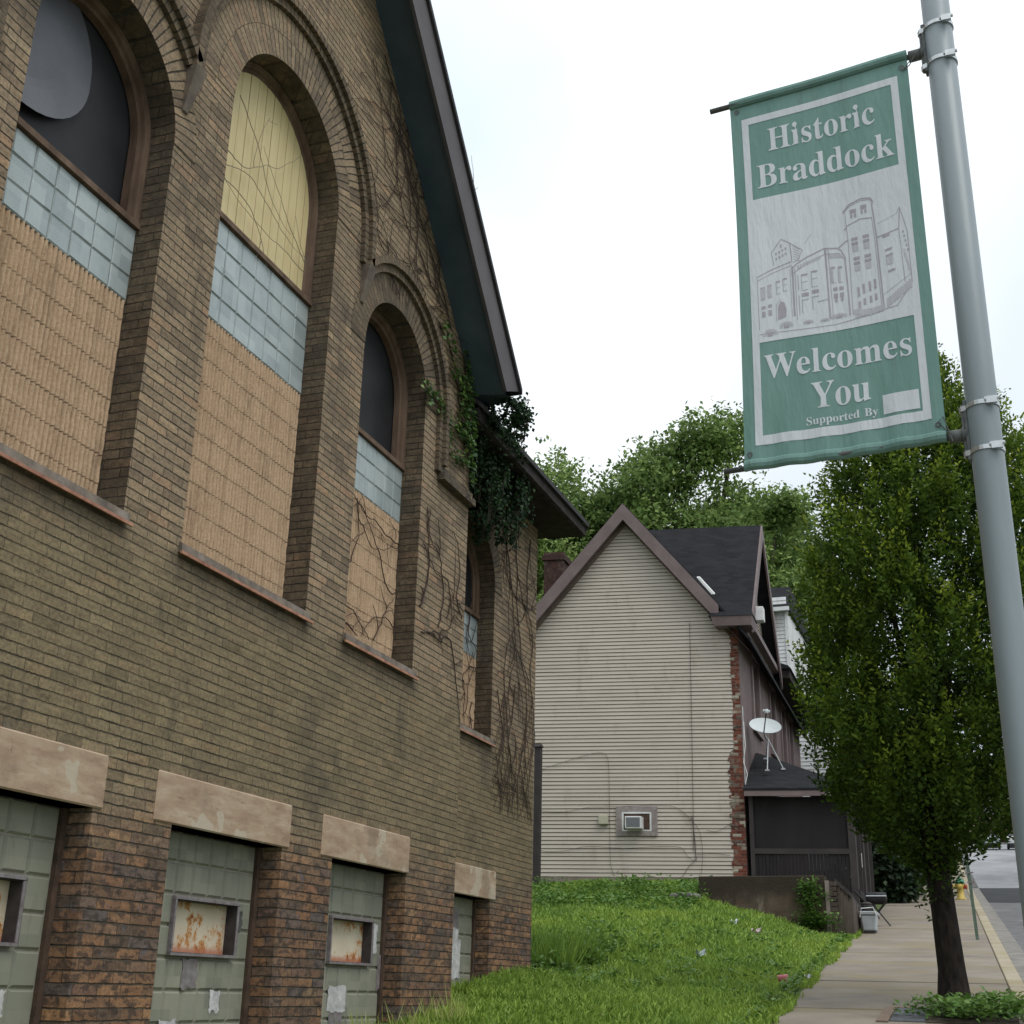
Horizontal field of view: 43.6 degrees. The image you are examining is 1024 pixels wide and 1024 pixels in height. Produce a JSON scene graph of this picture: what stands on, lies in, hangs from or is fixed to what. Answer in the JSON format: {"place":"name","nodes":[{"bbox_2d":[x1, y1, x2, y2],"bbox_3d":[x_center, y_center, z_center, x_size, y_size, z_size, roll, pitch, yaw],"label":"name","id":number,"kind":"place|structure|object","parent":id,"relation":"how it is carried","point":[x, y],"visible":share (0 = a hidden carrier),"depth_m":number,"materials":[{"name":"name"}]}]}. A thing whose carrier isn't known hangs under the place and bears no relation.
{"place":"outdoors","nodes":[
{"label":"outdoors","id":0,"kind":"place"},
{"bbox_2d":[376,872,885,1023],"bbox_3d":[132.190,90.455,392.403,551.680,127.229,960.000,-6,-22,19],"label":"ground","id":1,"kind":"structure","parent":0,"point":[878,908],"depth_m":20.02,"materials":[{"name":"green plant"}]},
{"bbox_2d":[0,0,588,1023],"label":"church building","id":2,"kind":"structure","parent":1,"relation":"on","point":[246,774],"depth_m":9.68,"materials":[{"name":"brick"}]},
{"bbox_2d":[0,796,68,1023],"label":"basement window","id":3,"kind":"structure","parent":2,"relation":"in","point":[32,834],"depth_m":7.24,"materials":[{"name":"paint"}]},
{"bbox_2d":[0,0,150,526],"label":"window","id":4,"kind":"structure","parent":2,"relation":"in","point":[70,212],"depth_m":8.28,"materials":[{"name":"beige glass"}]},
{"bbox_2d":[149,830,261,1023],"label":"basement window","id":5,"kind":"structure","parent":2,"relation":"in","point":[206,941],"depth_m":8.88,"materials":[{"name":"paint"}]},
{"bbox_2d":[178,60,317,623],"bbox_3d":[-2.025,-1.574,10.303,0.362,4.652,1.850,-6,-22,19],"label":"window","id":6,"kind":"structure","parent":2,"relation":"in","point":[237,516],"depth_m":10.37,"materials":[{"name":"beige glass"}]},
{"bbox_2d":[225,95,309,274],"bbox_3d":[-2.066,-2.691,10.738,0.014,1.441,1.614,-6,-22,19],"label":"bare vine","id":7,"kind":"object","parent":2,"relation":"attached to","point":[263,197],"visible":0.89,"depth_m":10.71,"materials":[{"name":"brown plant"}]},
{"bbox_2d":[321,863,388,1023],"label":"basement window","id":8,"kind":"structure","parent":2,"relation":"in","point":[358,897],"depth_m":10.90,"materials":[{"name":"paint"}]},
{"bbox_2d":[345,494,399,640],"bbox_3d":[-1.343,0.528,11.810,0.019,1.322,1.358,-6,-22,19],"label":"bare vine","id":9,"kind":"object","parent":2,"relation":"attached to","point":[364,511],"visible":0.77,"depth_m":11.91,"materials":[{"name":"brown plant"}]},
{"bbox_2d":[342,309,418,680],"bbox_3d":[-1.270,-0.307,12.088,0.372,3.557,1.500,-6,-22,19],"label":"window","id":10,"kind":"structure","parent":2,"relation":"in","point":[380,459],"depth_m":12.31,"materials":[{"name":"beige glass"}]},
{"bbox_2d":[351,34,477,329],"bbox_3d":[-0.958,-3.303,13.444,0.020,2.858,3.071,-6,-22,19],"label":"bare vine","id":11,"kind":"object","parent":2,"relation":"attached to","point":[396,147],"visible":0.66,"depth_m":13.10,"materials":[{"name":"brown plant"}]},
{"bbox_2d":[419,507,463,725],"bbox_3d":[-0.700,1.047,12.855,0.026,2.007,1.137,-6,-22,19],"label":"bare vine","id":12,"kind":"object","parent":2,"relation":"attached to","point":[440,639],"visible":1,"depth_m":12.94,"materials":[{"name":"brown plant"}]},
{"bbox_2d":[419,313,479,487],"bbox_3d":[-0.628,-1.336,13.626,0.122,1.791,1.562,-6,-22,19],"label":"ivy","id":13,"kind":"object","parent":2,"relation":"attached to","point":[470,439],"visible":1,"depth_m":13.88,"materials":[{"name":"green plant"}]},
{"bbox_2d":[451,896,475,984],"bbox_3d":[-0.754,5.248,13.668,0.110,2.225,1.590,-6,-22,19],"label":"basement window","id":14,"kind":"structure","parent":2,"relation":"in","point":[464,917],"depth_m":14.31,"materials":[{"name":"paint"}]},
{"bbox_2d":[461,595,477,727],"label":"bare vine","id":15,"kind":"object","parent":2,"relation":"on","point":[463,683],"visible":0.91,"depth_m":15.29,"materials":[{"name":"brown plant"}]},
{"bbox_2d":[460,530,495,746],"bbox_3d":[-0.591,1.327,15.039,0.362,2.627,1.520,-6,-22,19],"label":"window","id":16,"kind":"structure","parent":2,"relation":"in","point":[472,587],"depth_m":15.47,"materials":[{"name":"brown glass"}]},
{"bbox_2d":[468,402,535,550],"bbox_3d":[-0.282,-0.392,15.099,0.861,1.418,2.467,-6,-22,19],"label":"ivy","id":17,"kind":"object","parent":2,"relation":"attached to","point":[491,495],"visible":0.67,"depth_m":15.18,"materials":[{"name":"green plant"}]},
{"bbox_2d":[488,392,537,455],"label":"ivy","id":18,"kind":"object","parent":2,"relation":"hanging from","point":[520,415],"visible":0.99,"depth_m":14.36,"materials":[{"name":"green plant"}]},
{"bbox_2d":[491,529,536,821],"bbox_3d":[0.054,1.972,16.247,0.022,3.751,1.517,-6,-22,19],"label":"bare vine","id":19,"kind":"object","parent":2,"relation":"attached to","point":[507,727],"visible":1,"depth_m":16.12,"materials":[{"name":"brown plant"}]},
{"bbox_2d":[329,987,484,1023],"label":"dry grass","id":20,"kind":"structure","parent":1,"relation":"on","point":[456,1010],"depth_m":11.25,"materials":[{"name":"green plant"}]},
{"bbox_2d":[532,743,543,884],"bbox_3d":[0.615,7.582,31.049,0.230,3.900,0.200,-6,-22,19],"label":"wooden post","id":21,"kind":"object","parent":1,"relation":"on","point":[537,819],"visible":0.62,"depth_m":31.09,"materials":[{"name":"wood"}]},
{"bbox_2d":[531,916,610,972],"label":"tall grass","id":22,"kind":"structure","parent":1,"relation":"on","point":[550,942],"depth_m":17.03,"materials":[{"name":"green plant"}]},
{"bbox_2d":[533,435,618,602],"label":"tree","id":23,"kind":"object","parent":1,"relation":"on","point":[563,473],"visible":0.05,"depth_m":65.56,"materials":[{"name":"green plant"}]},
{"bbox_2d":[543,469,644,567],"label":"tree","id":24,"kind":"object","parent":1,"relation":"on","point":[610,493],"depth_m":67.15,"materials":[{"name":"green plant"}]},
{"bbox_2d":[537,430,723,600],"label":"tree","id":25,"kind":"object","parent":1,"relation":"on","point":[648,513],"visible":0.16,"depth_m":63.10,"materials":[{"name":"green plant"}]},
{"bbox_2d":[670,893,699,898],"bbox_3d":[3.591,7.977,26.545,0.640,0.120,0.640,-6,-22,19],"label":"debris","id":26,"kind":"object","parent":1,"relation":"on","point":[682,894],"visible":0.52,"depth_m":26.31,"materials":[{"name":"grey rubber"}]},
{"bbox_2d":[528,872,848,1023],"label":"weeds","id":27,"kind":"object","parent":1,"relation":"on","point":[551,896],"visible":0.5,"depth_m":21.75,"materials":[{"name":"green plant"}]},
{"bbox_2d":[696,949,705,955],"bbox_3d":[2.852,6.669,19.357,0.185,0.145,0.096,-6,-22,19],"label":"paper scrap","id":28,"kind":"object","parent":1,"relation":"on","point":[702,952],"visible":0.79,"depth_m":19.35,"materials":[{"name":"white paper"}]},
{"bbox_2d":[532,503,876,909],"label":"house","id":29,"kind":"structure","parent":1,"relation":"on","point":[664,676],"depth_m":32.77,"materials":[{"name":"beige wood"}]},
{"bbox_2d":[625,816,643,829],"bbox_3d":[3.024,7.695,31.666,0.440,0.295,0.277,-3,-21,11],"label":"air conditioner","id":30,"kind":"object","parent":29,"relation":"attached to","point":[634,822],"visible":1,"depth_m":31.55,"materials":[{"name":"white paint"}]},
{"bbox_2d":[616,806,657,835],"bbox_3d":[3.103,7.689,31.807,1.022,0.720,0.144,-5,-21,16],"label":"window","id":31,"kind":"structure","parent":29,"relation":"in","point":[649,813],"depth_m":31.80,"materials":[{"name":"white paint"}]},
{"bbox_2d":[749,648,763,740],"bbox_3d":[6.658,5.031,35.192,0.248,2.280,1.611,-5,-21,17],"label":"window","id":32,"kind":"structure","parent":29,"relation":"in","point":[752,656],"depth_m":34.86,"materials":[{"name":"grey glass"}]},
{"bbox_2d":[749,709,785,771],"bbox_3d":[6.527,5.923,32.803,0.815,1.574,0.731,19,-27,-39],"label":"satellite dish","id":33,"kind":"object","parent":29,"relation":"on","point":[765,725],"visible":1,"depth_m":32.95,"materials":[{"name":"metal"}]},
{"bbox_2d":[767,678,779,759],"bbox_3d":[7.845,6.233,38.344,0.087,2.280,1.461,-5,-21,17],"label":"window","id":34,"kind":"structure","parent":29,"relation":"in","point":[769,683],"depth_m":38.08,"materials":[{"name":"white paint"}]},
{"bbox_2d":[779,698,787,762],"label":"window","id":35,"kind":"structure","parent":29,"relation":"in","point":[780,702],"depth_m":40.68,"materials":[{"name":"brown glass"}]},
{"bbox_2d":[786,710,794,764],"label":"window","id":36,"kind":"structure","parent":29,"relation":"in","point":[788,715],"depth_m":42.29,"materials":[{"name":"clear glass"}]},
{"bbox_2d":[630,396,853,652],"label":"tree","id":37,"kind":"object","parent":1,"relation":"on","point":[709,445],"visible":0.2,"depth_m":64.11,"materials":[{"name":"green plant"}]},
{"bbox_2d":[672,482,828,676],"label":"tree","id":38,"kind":"object","parent":1,"relation":"on","point":[779,508],"visible":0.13,"depth_m":60.32,"materials":[{"name":"green plant"}]},
{"bbox_2d":[751,927,761,933],"bbox_3d":[4.465,7.656,23.364,0.189,0.162,0.096,-6,-22,19],"label":"paper scrap","id":39,"kind":"object","parent":1,"relation":"on","point":[757,930],"visible":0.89,"depth_m":23.36,"materials":[{"name":"white paper"}]},
{"bbox_2d":[699,875,862,934],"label":"retaining wall","id":40,"kind":"structure","parent":1,"relation":"on","point":[776,895],"depth_m":26.19,"materials":[{"name":"concrete"}]},
{"bbox_2d":[777,974,787,982],"bbox_3d":[3.530,6.087,16.693,0.130,0.109,0.112,-6,-22,19],"label":"crushed cup","id":41,"kind":"object","parent":1,"relation":"on","point":[779,977],"visible":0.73,"depth_m":16.66,"materials":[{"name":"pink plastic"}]},
{"bbox_2d":[771,587,842,875],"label":"white house","id":42,"kind":"structure","parent":1,"relation":"on","point":[786,626],"depth_m":49.06,"materials":[{"name":"white wood"}]},
{"bbox_2d":[789,875,843,931],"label":"shrub","id":43,"kind":"object","parent":1,"relation":"on","point":[813,917],"visible":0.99,"depth_m":25.73,"materials":[{"name":"green plant"}]},
{"bbox_2d":[744,494,890,699],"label":"tree","id":44,"kind":"object","parent":1,"relation":"on","point":[805,542],"visible":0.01,"depth_m":67.56,"materials":[{"name":"green plant"}]},
{"bbox_2d":[841,890,879,926],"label":"porch steps","id":45,"kind":"structure","parent":1,"relation":"on","point":[858,895],"depth_m":28.26,"materials":[{"name":"grey concrete"}]},
{"bbox_2d":[831,753,926,896],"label":"roadside bush","id":46,"kind":"object","parent":1,"relation":"on","point":[849,863],"depth_m":44.40,"materials":[{"name":"green plant"}]},
{"bbox_2d":[846,828,926,902],"bbox_3d":[11.807,11.075,40.324,2.580,3.138,2.705,15,-24,-32],"label":"roadside bush","id":47,"kind":"object","parent":1,"relation":"on","point":[894,881],"visible":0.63,"depth_m":39.44,"materials":[{"name":"green plant"}]},
{"bbox_2d":[431,0,1023,754],"label":"sky","id":48,"kind":"structure","parent":0,"point":[603,169],"materials":[{"name":"white"}]},
{"bbox_2d":[774,868,1023,1023],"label":"sidewalk","id":49,"kind":"structure","parent":0,"point":[866,978],"depth_m":18.50,"materials":[{"name":"concrete"}]},
{"bbox_2d":[861,902,871,910],"bbox_3d":[7.545,8.593,27.158,0.230,0.605,0.230,-6,-22,19],"label":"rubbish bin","id":50,"kind":"object","parent":49,"relation":"on","point":[865,904],"visible":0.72,"depth_m":27.15,"materials":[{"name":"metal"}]},
{"bbox_2d":[710,0,1023,925],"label":"light pole","id":51,"kind":"object","parent":49,"relation":"on","point":[978,434],"visible":1,"depth_m":4.99,"materials":[{"name":"metal"}]},
{"bbox_2d":[729,50,952,471],"bbox_3d":[1.388,-1.104,5.521,0.859,1.902,0.065,-8,-23,24],"label":"banner","id":52,"kind":"object","parent":51,"relation":"hanging from","point":[839,349],"visible":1,"depth_m":5.50,"materials":[{"name":"green fabric"}]},
{"bbox_2d":[859,907,878,932],"bbox_3d":[7.439,8.493,26.581,0.364,0.510,0.673,-6,-22,19],"label":"cooler","id":53,"kind":"object","parent":49,"relation":"on","point":[869,919],"visible":0.98,"depth_m":26.36,"materials":[{"name":"grey plastic"}]},
{"bbox_2d":[865,892,890,925],"bbox_3d":[8.214,8.916,28.701,0.520,0.742,0.287,-6,-22,19],"label":"barrel grill","id":54,"kind":"object","parent":49,"relation":"on","point":[876,898],"visible":0.85,"depth_m":28.69,"materials":[{"name":"black metal"}]},
{"bbox_2d":[876,1006,917,1022],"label":"pit edging","id":55,"kind":"object","parent":49,"relation":"on","point":[885,1015],"visible":0.42,"depth_m":13.75,"materials":[{"name":"brown stone"}]},
{"bbox_2d":[889,1008,925,1022],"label":"utility cover","id":56,"kind":"object","parent":49,"relation":"on","point":[906,1017],"visible":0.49,"depth_m":13.49,"materials":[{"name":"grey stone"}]},
{"bbox_2d":[953,878,966,899],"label":"fire hydrant","id":57,"kind":"object","parent":49,"relation":"on","point":[961,888],"visible":0.71,"depth_m":41.20,"materials":[{"name":"yellow metal"}]},
{"bbox_2d":[962,825,978,939],"bbox_3d":[8.766,6.867,24.708,0.300,2.750,0.050,-6,-22,19],"label":"sign post","id":58,"kind":"object","parent":49,"relation":"on","point":[968,872],"visible":0.33,"depth_m":24.48,"materials":[{"name":"metal"}]},
{"bbox_2d":[926,1001,1018,1023],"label":"tree pit","id":59,"kind":"object","parent":49,"relation":"on","point":[936,1019],"visible":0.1,"depth_m":13.16,"materials":[{"name":"soil"}]},
{"bbox_2d":[783,343,1023,1006],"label":"street tree","id":60,"kind":"object","parent":59,"relation":"on","point":[942,797],"visible":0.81,"depth_m":14.87,"materials":[{"name":"green plant"}]},
{"bbox_2d":[892,985,1023,1022],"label":"tree pit weeds","id":61,"kind":"object","parent":59,"relation":"on","point":[980,1006],"visible":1,"depth_m":13.19,"materials":[{"name":"green plant"}]},
{"bbox_2d":[959,862,1023,1022],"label":"kerb","id":62,"kind":"structure","parent":49,"relation":"attached to","point":[1014,981],"depth_m":21.20,"materials":[{"name":"concrete"}]},
{"bbox_2d":[961,843,1018,887],"bbox_3d":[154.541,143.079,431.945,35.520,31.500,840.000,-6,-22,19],"label":"road","id":63,"kind":"structure","parent":0,"point":[996,869],"depth_m":74.12,"materials":[{"name":"grey asphalt"}]},
{"bbox_2d":[981,834,1000,848],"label":"parked car","id":64,"kind":"object","parent":63,"relation":"on","point":[989,846],"visible":0.16,"depth_m":114.28,"materials":[{"name":"silver metal"}]},
{"bbox_2d":[1007,834,1014,848],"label":"parked car","id":65,"kind":"object","parent":63,"relation":"on","point":[1010,845],"visible":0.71,"depth_m":112.39,"materials":[{"name":"white paint"}]},
{"bbox_2d":[979,888,1020,902],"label":"road","id":66,"kind":"structure","parent":0,"point":[1001,895],"depth_m":47.52,"materials":[{"name":"grey asphalt"}]},
{"bbox_2d":[989,903,1023,951],"bbox_3d":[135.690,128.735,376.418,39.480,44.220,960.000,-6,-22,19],"label":"road","id":67,"kind":"structure","parent":0,"point":[1010,916],"depth_m":33.54,"materials":[{"name":"grey asphalt"}]},
{"bbox_2d":[963,860,1023,982],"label":"gutter","id":68,"kind":"object","parent":67,"relation":"on","point":[1013,949],"visible":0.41,"depth_m":27.17,"materials":[{"name":"concrete"}]}
]}

